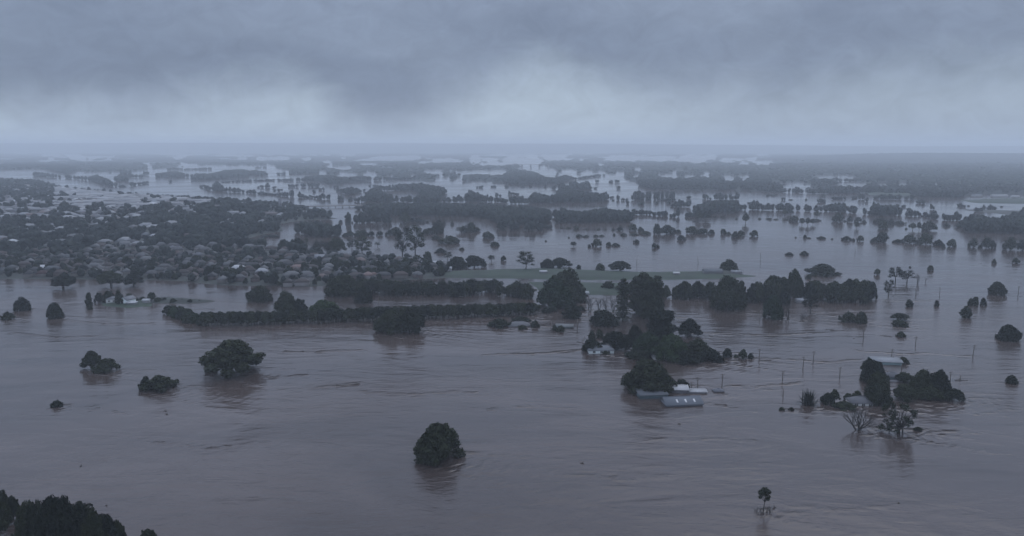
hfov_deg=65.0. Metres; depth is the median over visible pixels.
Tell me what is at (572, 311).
drowned bush
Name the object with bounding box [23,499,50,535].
broadleaf tree
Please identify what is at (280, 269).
town house
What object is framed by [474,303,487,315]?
levee tree
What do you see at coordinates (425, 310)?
levee tree
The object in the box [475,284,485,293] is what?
woodland tree
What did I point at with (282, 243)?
broadleaf tree
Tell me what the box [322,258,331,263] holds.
town house
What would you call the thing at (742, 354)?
paddock tree
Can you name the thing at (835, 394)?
paddock tree
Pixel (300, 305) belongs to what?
drowned bush
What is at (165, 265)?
town house
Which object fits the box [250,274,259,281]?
town house
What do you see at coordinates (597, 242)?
paddock tree
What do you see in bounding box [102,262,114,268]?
town house
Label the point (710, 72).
sky
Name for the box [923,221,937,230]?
paddock tree
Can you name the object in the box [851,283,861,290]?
woodland tree
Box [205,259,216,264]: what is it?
town house
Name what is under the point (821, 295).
woodland tree
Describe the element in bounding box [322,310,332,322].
levee tree
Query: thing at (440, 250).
drowned bush
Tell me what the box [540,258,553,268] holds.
broadleaf tree
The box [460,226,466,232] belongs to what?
woodland tree
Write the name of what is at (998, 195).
shed
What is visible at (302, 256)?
town house
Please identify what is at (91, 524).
broadleaf tree
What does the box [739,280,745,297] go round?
woodland tree
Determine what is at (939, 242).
drowned bush
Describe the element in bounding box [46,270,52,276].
garden tree
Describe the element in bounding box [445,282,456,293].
woodland tree
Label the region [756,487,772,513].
young tree
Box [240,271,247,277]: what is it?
town house
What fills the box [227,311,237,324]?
levee tree
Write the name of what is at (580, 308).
drowned bush
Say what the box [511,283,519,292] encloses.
woodland tree
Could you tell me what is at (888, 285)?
gum tree
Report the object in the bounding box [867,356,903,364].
metal shed
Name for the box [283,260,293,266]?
town house
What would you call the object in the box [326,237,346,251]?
broadleaf tree
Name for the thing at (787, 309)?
bare tree
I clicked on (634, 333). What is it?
broadleaf tree
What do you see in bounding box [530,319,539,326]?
drowned bush
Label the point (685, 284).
woodland tree
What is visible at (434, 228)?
woodland tree
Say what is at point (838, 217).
paddock tree
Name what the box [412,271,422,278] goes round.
town house
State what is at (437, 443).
broadleaf tree
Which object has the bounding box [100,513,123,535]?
broadleaf tree
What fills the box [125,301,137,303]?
lawn shed
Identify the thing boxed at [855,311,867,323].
broadleaf tree
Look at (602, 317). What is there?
broadleaf tree
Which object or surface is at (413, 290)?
woodland tree
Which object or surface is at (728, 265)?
broadleaf tree
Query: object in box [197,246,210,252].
town house
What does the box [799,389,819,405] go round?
spiky shrub
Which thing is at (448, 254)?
gum tree
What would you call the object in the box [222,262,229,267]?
town house
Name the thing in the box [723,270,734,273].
house
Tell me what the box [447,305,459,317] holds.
levee tree
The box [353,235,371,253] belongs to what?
gum tree
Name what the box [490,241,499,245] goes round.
drowned bush
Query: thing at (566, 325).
drowned shed
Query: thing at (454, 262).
broadleaf tree
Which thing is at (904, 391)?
broadleaf tree
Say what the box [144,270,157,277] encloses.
town house
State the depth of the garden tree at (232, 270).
667.59 m
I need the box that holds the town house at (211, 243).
[206,242,216,247]
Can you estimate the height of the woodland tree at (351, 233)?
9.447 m
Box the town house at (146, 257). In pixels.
[139,256,151,259]
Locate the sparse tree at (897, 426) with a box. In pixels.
[876,402,917,433]
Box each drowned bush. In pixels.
[0,311,15,319]
[49,400,62,407]
[91,358,120,373]
[138,375,179,392]
[138,376,148,388]
[291,298,307,310]
[434,248,446,252]
[437,235,459,243]
[482,231,494,237]
[487,318,511,328]
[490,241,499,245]
[511,316,531,321]
[518,325,527,329]
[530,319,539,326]
[556,325,564,331]
[561,304,581,318]
[575,306,585,310]
[624,346,652,359]
[676,350,704,364]
[677,234,685,240]
[696,228,708,233]
[696,347,724,362]
[731,231,739,237]
[788,215,798,221]
[804,263,841,276]
[831,401,857,410]
[838,311,857,322]
[841,236,851,240]
[872,218,888,222]
[888,218,894,224]
[891,319,908,326]
[892,239,904,242]
[895,221,906,224]
[895,331,906,336]
[899,356,909,364]
[913,427,922,431]
[932,239,944,245]
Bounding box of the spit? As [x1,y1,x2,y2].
[146,297,213,303]
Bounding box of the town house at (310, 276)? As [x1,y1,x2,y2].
[300,273,314,280]
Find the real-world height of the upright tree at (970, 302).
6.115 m
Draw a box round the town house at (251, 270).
[244,267,255,273]
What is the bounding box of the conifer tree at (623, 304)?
[612,277,633,319]
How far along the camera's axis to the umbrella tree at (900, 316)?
511.31 m
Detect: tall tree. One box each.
[629,271,650,315]
[640,275,664,317]
[645,309,677,340]
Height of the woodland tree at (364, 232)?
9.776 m
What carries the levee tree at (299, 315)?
on the water
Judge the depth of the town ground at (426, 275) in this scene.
677.12 m
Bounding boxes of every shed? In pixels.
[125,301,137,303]
[141,298,150,302]
[555,323,573,327]
[635,387,668,398]
[660,395,703,406]
[670,384,689,392]
[689,388,707,393]
[711,388,724,391]
[794,298,807,302]
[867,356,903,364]
[971,194,982,196]
[990,194,1007,196]
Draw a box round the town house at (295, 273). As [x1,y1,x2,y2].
[286,271,298,276]
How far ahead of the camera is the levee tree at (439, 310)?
515.92 m
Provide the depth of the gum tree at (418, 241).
793.35 m
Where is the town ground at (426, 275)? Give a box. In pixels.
[0,187,444,286]
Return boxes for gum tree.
[299,237,309,244]
[312,240,326,250]
[347,238,357,246]
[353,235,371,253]
[393,226,412,256]
[406,224,425,254]
[444,252,452,259]
[516,251,534,268]
[716,295,734,311]
[801,293,818,312]
[883,279,894,295]
[888,267,902,281]
[899,270,915,282]
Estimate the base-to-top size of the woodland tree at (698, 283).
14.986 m
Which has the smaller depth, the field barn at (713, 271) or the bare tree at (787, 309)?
the bare tree at (787, 309)
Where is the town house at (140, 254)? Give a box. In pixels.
[135,252,148,257]
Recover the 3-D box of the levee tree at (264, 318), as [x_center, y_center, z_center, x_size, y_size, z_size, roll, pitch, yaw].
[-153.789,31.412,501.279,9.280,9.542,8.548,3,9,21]
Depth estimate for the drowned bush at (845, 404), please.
340.64 m
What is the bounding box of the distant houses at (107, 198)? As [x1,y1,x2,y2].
[0,182,306,221]
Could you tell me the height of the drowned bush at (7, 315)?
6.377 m
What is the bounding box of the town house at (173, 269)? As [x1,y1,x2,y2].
[164,267,176,272]
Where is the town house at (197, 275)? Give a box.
[187,272,198,280]
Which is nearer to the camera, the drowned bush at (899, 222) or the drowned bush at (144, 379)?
the drowned bush at (144, 379)
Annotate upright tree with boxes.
[84,292,92,305]
[588,330,595,338]
[595,329,603,337]
[905,299,913,306]
[934,300,939,306]
[959,306,972,317]
[967,298,972,305]
[973,297,978,305]
[980,297,986,305]
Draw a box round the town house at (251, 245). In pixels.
[242,244,255,248]
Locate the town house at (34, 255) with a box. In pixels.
[27,253,38,258]
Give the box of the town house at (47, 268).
[44,266,61,270]
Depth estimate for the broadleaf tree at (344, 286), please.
594.10 m
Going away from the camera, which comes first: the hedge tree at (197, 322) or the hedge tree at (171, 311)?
the hedge tree at (197, 322)
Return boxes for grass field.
[444,268,754,279]
[528,282,631,294]
[864,192,915,195]
[961,198,1023,203]
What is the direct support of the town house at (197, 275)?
on the town ground at (426, 275)
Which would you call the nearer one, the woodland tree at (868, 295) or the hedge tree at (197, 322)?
the hedge tree at (197, 322)
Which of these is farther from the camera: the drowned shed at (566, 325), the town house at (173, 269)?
the town house at (173, 269)
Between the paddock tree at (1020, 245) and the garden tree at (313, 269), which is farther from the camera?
the paddock tree at (1020, 245)
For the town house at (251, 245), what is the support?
on the town ground at (426, 275)
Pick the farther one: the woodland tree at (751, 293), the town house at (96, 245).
the town house at (96, 245)
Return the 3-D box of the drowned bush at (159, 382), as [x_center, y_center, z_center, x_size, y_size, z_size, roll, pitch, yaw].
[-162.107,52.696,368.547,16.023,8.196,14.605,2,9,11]
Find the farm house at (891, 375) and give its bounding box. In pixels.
[886,372,897,378]
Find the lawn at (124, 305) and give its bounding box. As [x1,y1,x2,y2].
[102,300,151,307]
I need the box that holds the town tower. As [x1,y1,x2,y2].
[278,198,281,206]
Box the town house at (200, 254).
[193,252,203,256]
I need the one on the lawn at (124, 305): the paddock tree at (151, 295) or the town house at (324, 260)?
the paddock tree at (151, 295)
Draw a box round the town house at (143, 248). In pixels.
[139,246,147,250]
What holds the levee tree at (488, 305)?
on the water
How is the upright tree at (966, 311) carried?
on the water
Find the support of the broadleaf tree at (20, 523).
on the water
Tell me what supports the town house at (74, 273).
on the town ground at (426, 275)
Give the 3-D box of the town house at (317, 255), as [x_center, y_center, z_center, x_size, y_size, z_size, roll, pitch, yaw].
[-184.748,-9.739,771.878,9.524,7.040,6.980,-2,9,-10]
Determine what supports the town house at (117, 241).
on the town ground at (426, 275)
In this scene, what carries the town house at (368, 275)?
on the town ground at (426, 275)
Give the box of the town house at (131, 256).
[122,254,133,258]
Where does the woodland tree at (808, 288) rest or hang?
in the water
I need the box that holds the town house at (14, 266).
[7,265,19,269]
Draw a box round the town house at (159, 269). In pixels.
[154,267,164,273]
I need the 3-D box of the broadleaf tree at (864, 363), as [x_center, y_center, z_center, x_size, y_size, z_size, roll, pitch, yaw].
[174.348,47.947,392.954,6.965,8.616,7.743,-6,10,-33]
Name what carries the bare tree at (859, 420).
in the water
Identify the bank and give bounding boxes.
[958,209,1018,214]
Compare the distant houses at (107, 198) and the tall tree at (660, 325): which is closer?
the tall tree at (660, 325)
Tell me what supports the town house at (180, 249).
on the town ground at (426, 275)
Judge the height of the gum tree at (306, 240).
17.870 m
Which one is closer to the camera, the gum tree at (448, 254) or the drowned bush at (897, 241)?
the gum tree at (448, 254)
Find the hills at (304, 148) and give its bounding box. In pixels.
[0,143,1023,152]
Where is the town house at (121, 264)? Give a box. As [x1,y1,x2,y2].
[116,262,126,268]
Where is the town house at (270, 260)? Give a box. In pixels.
[264,259,275,263]
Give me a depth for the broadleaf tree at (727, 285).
543.83 m
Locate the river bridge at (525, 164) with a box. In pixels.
[508,164,551,167]
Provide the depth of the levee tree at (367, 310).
507.30 m
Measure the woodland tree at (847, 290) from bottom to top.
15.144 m
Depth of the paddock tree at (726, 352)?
421.98 m
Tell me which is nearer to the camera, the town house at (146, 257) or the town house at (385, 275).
the town house at (385, 275)
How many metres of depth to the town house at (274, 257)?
763.54 m
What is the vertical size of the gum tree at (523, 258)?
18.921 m
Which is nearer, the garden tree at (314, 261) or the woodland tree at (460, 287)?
the woodland tree at (460, 287)
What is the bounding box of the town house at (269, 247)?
[264,245,276,250]
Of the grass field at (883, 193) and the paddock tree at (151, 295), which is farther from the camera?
the grass field at (883, 193)
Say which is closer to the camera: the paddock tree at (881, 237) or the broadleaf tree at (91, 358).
the broadleaf tree at (91, 358)
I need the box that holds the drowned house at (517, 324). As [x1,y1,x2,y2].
[508,321,530,326]
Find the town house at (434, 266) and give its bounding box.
[424,263,437,269]
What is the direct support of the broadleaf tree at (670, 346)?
on the water
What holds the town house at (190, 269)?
on the town ground at (426, 275)
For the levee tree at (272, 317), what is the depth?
498.41 m
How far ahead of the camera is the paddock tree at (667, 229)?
1009.94 m
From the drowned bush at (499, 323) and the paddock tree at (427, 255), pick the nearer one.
the drowned bush at (499, 323)
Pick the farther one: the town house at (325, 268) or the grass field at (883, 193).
the grass field at (883, 193)
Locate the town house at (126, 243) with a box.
[119,241,130,246]
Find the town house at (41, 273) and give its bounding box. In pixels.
[36,270,47,276]
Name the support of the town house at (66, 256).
on the town ground at (426, 275)
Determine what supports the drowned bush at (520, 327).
on the water
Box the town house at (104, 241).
[97,239,113,243]
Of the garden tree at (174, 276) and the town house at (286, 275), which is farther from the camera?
the garden tree at (174, 276)
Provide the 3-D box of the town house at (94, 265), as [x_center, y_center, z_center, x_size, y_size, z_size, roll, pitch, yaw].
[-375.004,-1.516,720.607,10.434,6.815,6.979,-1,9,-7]
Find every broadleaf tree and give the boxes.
[0,489,13,531]
[8,495,19,517]
[11,499,32,535]
[13,296,31,310]
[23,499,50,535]
[41,494,72,535]
[45,302,64,318]
[47,494,79,535]
[70,500,98,535]
[79,350,102,367]
[80,507,108,535]
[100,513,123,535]
[113,519,126,535]
[140,528,156,535]
[198,339,265,377]
[245,285,272,302]
[273,290,296,311]
[277,239,287,248]
[292,238,301,252]
[308,299,339,310]
[323,274,357,297]
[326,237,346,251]
[353,286,372,303]
[372,309,404,334]
[389,309,424,333]
[413,422,465,465]
[446,256,466,269]
[465,255,486,267]
[536,278,574,307]
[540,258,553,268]
[552,257,572,268]
[552,268,587,302]
[581,337,602,350]
[589,309,619,326]
[601,331,625,349]
[620,358,677,394]
[622,325,642,349]
[632,331,659,355]
[653,333,689,362]
[677,318,702,335]
[687,338,708,354]
[709,275,747,310]
[720,259,738,270]
[762,295,783,319]
[786,268,803,297]
[820,392,834,404]
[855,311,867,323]
[859,360,885,382]
[860,358,871,370]
[863,383,892,406]
[864,371,890,391]
[893,383,919,402]
[894,372,911,382]
[908,369,933,391]
[917,386,945,399]
[928,369,951,392]
[943,388,965,400]
[987,281,1007,295]
[994,324,1022,341]
[1005,375,1018,384]
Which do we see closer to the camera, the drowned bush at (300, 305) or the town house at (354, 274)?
the drowned bush at (300, 305)
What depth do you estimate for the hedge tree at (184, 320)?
503.33 m
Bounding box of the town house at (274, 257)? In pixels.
[268,255,278,259]
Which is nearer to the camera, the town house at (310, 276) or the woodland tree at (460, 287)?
the woodland tree at (460, 287)
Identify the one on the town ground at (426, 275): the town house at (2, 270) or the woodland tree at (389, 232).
the town house at (2, 270)
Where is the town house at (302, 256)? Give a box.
[298,255,306,260]
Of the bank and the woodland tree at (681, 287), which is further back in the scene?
the bank
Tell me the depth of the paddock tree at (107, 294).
567.36 m
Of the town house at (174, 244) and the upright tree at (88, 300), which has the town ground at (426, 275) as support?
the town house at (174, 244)
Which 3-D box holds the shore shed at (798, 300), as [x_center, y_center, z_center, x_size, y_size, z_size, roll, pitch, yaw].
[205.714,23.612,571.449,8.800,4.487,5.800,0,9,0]
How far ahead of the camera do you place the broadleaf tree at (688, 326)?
468.20 m
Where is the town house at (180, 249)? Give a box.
[172,247,183,251]
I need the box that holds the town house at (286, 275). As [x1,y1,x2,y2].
[282,273,291,279]
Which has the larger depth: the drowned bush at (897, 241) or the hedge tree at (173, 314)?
the drowned bush at (897, 241)
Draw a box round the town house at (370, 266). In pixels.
[363,265,377,269]
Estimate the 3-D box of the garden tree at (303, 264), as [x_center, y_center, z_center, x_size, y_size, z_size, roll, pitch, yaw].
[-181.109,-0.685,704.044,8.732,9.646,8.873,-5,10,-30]
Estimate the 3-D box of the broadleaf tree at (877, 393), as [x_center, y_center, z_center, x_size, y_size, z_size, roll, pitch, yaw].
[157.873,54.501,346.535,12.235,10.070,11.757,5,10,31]
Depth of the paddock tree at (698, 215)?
1190.64 m
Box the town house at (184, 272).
[178,269,189,275]
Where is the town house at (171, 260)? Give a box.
[164,258,175,263]
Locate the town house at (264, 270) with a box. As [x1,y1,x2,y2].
[255,268,268,272]
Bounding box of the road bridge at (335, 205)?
[305,204,362,207]
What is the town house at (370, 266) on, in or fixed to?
on the town ground at (426, 275)
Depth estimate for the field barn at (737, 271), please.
693.85 m
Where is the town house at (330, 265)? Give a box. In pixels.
[324,263,333,269]
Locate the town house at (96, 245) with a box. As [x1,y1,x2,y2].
[90,243,99,248]
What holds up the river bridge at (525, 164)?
on the water
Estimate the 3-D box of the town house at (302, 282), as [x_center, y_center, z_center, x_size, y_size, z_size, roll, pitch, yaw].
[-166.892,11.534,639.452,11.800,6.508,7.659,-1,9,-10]
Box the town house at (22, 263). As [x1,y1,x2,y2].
[18,261,30,266]
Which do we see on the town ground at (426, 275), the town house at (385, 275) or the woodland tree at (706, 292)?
the town house at (385, 275)
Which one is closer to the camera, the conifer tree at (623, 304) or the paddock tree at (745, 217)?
the conifer tree at (623, 304)
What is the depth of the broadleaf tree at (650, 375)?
361.03 m
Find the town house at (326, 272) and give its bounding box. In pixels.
[321,270,330,276]
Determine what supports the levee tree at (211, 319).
on the water
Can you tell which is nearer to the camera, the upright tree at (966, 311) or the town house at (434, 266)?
the upright tree at (966, 311)
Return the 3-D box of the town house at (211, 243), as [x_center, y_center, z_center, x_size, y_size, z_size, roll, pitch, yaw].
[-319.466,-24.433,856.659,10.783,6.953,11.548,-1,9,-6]
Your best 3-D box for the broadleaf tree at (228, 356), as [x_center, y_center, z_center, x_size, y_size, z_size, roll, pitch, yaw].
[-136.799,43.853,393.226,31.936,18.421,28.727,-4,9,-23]
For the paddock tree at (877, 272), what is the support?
on the water
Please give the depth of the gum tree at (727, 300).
537.57 m
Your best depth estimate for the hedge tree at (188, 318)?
503.42 m
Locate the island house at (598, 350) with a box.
[587,345,614,353]
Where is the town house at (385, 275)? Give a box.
[376,272,391,278]
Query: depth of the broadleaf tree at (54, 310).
516.97 m
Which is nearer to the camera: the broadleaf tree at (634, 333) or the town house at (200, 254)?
the broadleaf tree at (634, 333)
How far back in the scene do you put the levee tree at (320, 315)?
503.08 m
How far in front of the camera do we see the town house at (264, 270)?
686.39 m
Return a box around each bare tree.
[581,297,593,311]
[595,297,605,310]
[608,297,616,310]
[782,301,790,318]
[842,407,879,430]
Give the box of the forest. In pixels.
[0,152,1023,195]
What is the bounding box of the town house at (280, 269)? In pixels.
[273,267,283,272]
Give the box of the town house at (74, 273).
[70,270,85,276]
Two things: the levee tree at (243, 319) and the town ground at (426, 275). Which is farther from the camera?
the town ground at (426, 275)
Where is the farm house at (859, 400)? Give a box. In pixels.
[845,396,876,405]
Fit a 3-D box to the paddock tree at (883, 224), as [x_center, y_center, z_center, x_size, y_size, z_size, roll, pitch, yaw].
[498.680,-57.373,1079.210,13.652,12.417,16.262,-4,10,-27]
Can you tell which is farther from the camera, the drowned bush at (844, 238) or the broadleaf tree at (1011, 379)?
the drowned bush at (844, 238)
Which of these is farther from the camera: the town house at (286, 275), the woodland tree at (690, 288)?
the town house at (286, 275)
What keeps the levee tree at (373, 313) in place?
on the water
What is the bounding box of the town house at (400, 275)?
[393,271,407,278]
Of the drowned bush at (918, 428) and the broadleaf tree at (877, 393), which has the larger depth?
the broadleaf tree at (877, 393)
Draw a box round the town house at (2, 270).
[0,267,4,273]
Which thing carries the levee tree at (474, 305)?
on the water
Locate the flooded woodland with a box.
[0,162,1023,282]
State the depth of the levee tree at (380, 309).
509.07 m
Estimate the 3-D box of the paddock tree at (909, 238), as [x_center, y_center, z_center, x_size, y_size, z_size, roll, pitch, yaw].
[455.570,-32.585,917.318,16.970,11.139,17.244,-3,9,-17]
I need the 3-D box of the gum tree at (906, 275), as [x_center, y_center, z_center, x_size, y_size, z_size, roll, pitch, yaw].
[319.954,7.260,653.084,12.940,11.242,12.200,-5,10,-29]
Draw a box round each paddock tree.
[93,292,102,302]
[101,291,114,302]
[114,290,123,303]
[147,292,155,301]
[346,212,350,222]
[423,251,431,259]
[591,239,601,246]
[595,263,604,270]
[629,224,637,230]
[653,223,660,233]
[660,225,675,234]
[677,379,689,387]
[685,226,698,233]
[695,211,702,220]
[702,211,710,217]
[722,348,731,356]
[738,349,747,358]
[742,213,749,223]
[749,230,757,236]
[830,389,840,399]
[831,212,844,221]
[843,393,851,399]
[847,215,852,221]
[851,391,861,396]
[853,217,861,221]
[856,235,863,240]
[874,232,888,242]
[874,269,880,274]
[877,221,888,228]
[902,235,917,243]
[908,223,916,229]
[918,233,932,244]
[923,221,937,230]
[946,239,956,246]
[967,238,978,246]
[981,237,991,248]
[991,240,996,247]
[1002,237,1016,249]
[1012,257,1020,262]
[1016,239,1023,249]
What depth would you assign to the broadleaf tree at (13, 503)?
237.90 m
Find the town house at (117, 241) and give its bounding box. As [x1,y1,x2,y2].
[114,239,127,243]
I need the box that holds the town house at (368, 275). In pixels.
[363,272,376,278]
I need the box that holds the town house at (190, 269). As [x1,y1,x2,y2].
[186,267,196,272]
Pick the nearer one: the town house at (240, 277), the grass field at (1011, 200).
the town house at (240, 277)
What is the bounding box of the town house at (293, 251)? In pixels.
[288,250,298,254]
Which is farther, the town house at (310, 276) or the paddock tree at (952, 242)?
the paddock tree at (952, 242)
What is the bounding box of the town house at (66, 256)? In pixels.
[61,254,70,258]
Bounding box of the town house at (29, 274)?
[23,270,37,277]
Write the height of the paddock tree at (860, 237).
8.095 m
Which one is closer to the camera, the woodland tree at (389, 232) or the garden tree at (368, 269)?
the garden tree at (368, 269)
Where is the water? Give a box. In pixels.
[0,153,1023,535]
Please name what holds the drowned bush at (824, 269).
in the water
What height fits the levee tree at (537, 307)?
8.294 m
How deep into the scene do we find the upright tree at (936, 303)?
556.47 m
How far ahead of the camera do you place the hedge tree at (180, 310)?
515.21 m
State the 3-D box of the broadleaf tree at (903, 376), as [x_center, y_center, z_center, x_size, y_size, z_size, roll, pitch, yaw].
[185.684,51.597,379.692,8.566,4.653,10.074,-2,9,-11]
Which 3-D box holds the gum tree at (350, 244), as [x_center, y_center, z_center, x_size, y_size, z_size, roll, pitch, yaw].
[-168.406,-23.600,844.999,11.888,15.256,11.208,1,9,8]
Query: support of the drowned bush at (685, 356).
in the water
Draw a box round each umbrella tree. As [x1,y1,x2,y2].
[50,272,75,288]
[96,270,122,286]
[122,273,143,286]
[608,261,630,270]
[890,313,909,319]
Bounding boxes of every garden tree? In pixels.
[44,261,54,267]
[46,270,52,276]
[73,258,83,263]
[96,269,103,276]
[121,256,132,264]
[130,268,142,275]
[145,263,155,272]
[159,272,164,278]
[171,273,177,278]
[176,263,185,268]
[201,256,209,261]
[203,266,212,275]
[216,255,224,262]
[228,268,237,274]
[258,271,263,279]
[267,273,278,283]
[300,262,308,270]
[310,259,320,264]
[310,266,317,273]
[331,259,337,264]
[343,260,349,266]
[365,267,372,272]
[377,262,384,270]
[403,266,411,275]
[410,257,417,262]
[424,262,434,271]
[438,267,444,275]
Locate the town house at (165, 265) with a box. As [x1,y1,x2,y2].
[157,263,171,268]
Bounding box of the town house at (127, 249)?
[121,248,135,253]
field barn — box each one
[702,268,723,273]
[730,270,742,273]
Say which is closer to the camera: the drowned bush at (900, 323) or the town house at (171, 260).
the drowned bush at (900, 323)
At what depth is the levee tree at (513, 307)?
524.67 m
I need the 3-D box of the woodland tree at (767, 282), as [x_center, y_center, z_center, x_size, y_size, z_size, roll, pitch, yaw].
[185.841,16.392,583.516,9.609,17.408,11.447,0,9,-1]
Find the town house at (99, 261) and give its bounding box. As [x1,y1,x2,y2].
[90,259,104,264]
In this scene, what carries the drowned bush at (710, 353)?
in the water
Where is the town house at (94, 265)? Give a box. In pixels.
[88,263,100,267]
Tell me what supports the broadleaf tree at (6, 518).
on the water
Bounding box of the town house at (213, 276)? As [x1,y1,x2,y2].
[207,272,217,279]
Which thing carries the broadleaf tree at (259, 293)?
on the water
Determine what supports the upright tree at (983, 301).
on the water
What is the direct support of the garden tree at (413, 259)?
on the town ground at (426, 275)
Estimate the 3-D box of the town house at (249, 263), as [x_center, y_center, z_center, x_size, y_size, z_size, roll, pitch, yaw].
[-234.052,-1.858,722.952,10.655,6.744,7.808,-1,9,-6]
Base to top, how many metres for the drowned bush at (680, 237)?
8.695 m
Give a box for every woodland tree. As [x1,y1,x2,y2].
[346,230,353,236]
[353,230,361,236]
[361,229,367,235]
[385,229,392,235]
[407,284,420,295]
[422,229,429,234]
[431,222,438,233]
[435,281,447,293]
[437,221,442,233]
[439,280,446,292]
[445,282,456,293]
[454,282,466,296]
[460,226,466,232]
[463,280,475,292]
[464,283,472,295]
[467,222,474,231]
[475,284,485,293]
[487,279,500,291]
[488,284,496,294]
[495,285,506,296]
[505,284,512,294]
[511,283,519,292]
[511,287,520,297]
[517,288,525,298]
[520,283,533,298]
[600,281,613,288]
[661,285,670,297]
[671,285,678,297]
[677,283,686,298]
[680,287,691,299]
[682,281,688,291]
[682,283,693,298]
[692,280,701,297]
[693,284,703,297]
[701,282,712,299]
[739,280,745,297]
[746,283,755,302]
[752,281,764,302]
[763,278,770,292]
[765,283,778,299]
[802,282,819,300]
[814,280,821,298]
[815,287,823,298]
[819,283,826,300]
[825,283,841,302]
[835,288,847,302]
[838,284,851,299]
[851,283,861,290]
[851,287,867,302]
[859,288,872,303]
[861,281,871,293]
[869,281,877,298]
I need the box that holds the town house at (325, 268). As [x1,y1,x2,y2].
[321,266,331,271]
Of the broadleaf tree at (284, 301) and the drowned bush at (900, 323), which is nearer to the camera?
the drowned bush at (900, 323)
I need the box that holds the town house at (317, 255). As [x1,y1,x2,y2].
[314,254,324,257]
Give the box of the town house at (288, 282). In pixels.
[283,278,295,286]
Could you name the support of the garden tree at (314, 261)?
on the town ground at (426, 275)
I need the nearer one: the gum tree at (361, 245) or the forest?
the gum tree at (361, 245)
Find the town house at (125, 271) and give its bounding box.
[121,268,130,274]
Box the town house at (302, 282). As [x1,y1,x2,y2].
[294,278,309,285]
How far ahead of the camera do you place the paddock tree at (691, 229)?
1013.67 m
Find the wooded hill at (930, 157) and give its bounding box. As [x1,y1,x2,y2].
[767,152,1023,162]
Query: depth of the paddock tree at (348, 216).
1149.75 m
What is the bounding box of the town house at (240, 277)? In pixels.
[235,274,245,281]
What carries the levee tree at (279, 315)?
on the water
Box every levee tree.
[198,312,208,323]
[206,313,216,325]
[210,312,221,324]
[218,313,229,325]
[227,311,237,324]
[232,311,242,324]
[238,311,250,324]
[246,311,256,324]
[255,310,262,323]
[260,311,268,324]
[267,310,277,323]
[275,312,284,324]
[282,310,293,323]
[286,309,297,323]
[294,310,303,322]
[301,310,310,322]
[308,309,317,322]
[315,309,324,322]
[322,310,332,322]
[330,309,337,321]
[335,308,343,321]
[342,308,354,321]
[349,308,357,320]
[355,306,366,320]
[362,306,371,321]
[367,308,378,320]
[376,306,383,317]
[391,305,401,316]
[398,305,405,313]
[416,306,421,313]
[421,305,434,318]
[428,305,436,317]
[435,304,443,317]
[442,304,450,317]
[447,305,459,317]
[456,305,464,317]
[463,303,474,316]
[472,303,476,315]
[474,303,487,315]
[484,303,491,315]
[488,304,500,315]
[497,304,505,314]
[500,303,512,315]
[509,302,517,315]
[516,302,527,314]
[523,302,534,314]
[532,303,540,313]
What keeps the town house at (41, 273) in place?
on the town ground at (426, 275)
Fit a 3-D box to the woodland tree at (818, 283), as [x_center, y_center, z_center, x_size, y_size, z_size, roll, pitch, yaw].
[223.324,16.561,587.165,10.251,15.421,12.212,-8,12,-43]
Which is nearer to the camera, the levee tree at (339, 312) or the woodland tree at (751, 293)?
the levee tree at (339, 312)
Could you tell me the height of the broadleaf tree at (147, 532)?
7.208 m
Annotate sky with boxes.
[0,0,1023,145]
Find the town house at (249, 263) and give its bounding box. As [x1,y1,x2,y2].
[245,262,257,265]
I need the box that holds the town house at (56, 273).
[53,269,67,276]
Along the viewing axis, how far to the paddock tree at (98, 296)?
568.11 m
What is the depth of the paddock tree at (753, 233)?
984.14 m
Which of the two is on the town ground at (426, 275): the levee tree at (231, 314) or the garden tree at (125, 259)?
the garden tree at (125, 259)
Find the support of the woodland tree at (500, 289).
in the water
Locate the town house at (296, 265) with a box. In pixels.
[291,264,301,269]
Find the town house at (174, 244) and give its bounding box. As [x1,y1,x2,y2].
[166,243,179,246]
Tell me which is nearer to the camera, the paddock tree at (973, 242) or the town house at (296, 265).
the town house at (296, 265)
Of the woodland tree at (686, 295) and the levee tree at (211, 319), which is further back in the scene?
the woodland tree at (686, 295)
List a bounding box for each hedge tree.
[161,305,173,314]
[167,307,175,315]
[171,309,176,318]
[174,312,181,319]
[175,309,184,318]
[181,314,193,322]
[183,313,192,323]
[190,313,198,323]
[196,311,208,325]
[541,307,552,312]
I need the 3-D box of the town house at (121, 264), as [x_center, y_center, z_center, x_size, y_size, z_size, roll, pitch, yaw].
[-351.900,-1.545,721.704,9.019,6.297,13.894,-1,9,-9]
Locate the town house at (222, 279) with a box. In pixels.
[216,275,227,283]
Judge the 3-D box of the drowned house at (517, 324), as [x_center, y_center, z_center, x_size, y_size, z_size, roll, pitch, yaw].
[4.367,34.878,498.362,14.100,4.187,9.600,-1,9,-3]
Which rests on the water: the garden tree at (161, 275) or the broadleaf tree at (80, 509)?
the broadleaf tree at (80, 509)
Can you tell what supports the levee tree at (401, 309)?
on the water
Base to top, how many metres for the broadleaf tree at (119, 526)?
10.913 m
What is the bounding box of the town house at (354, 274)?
[348,272,364,278]

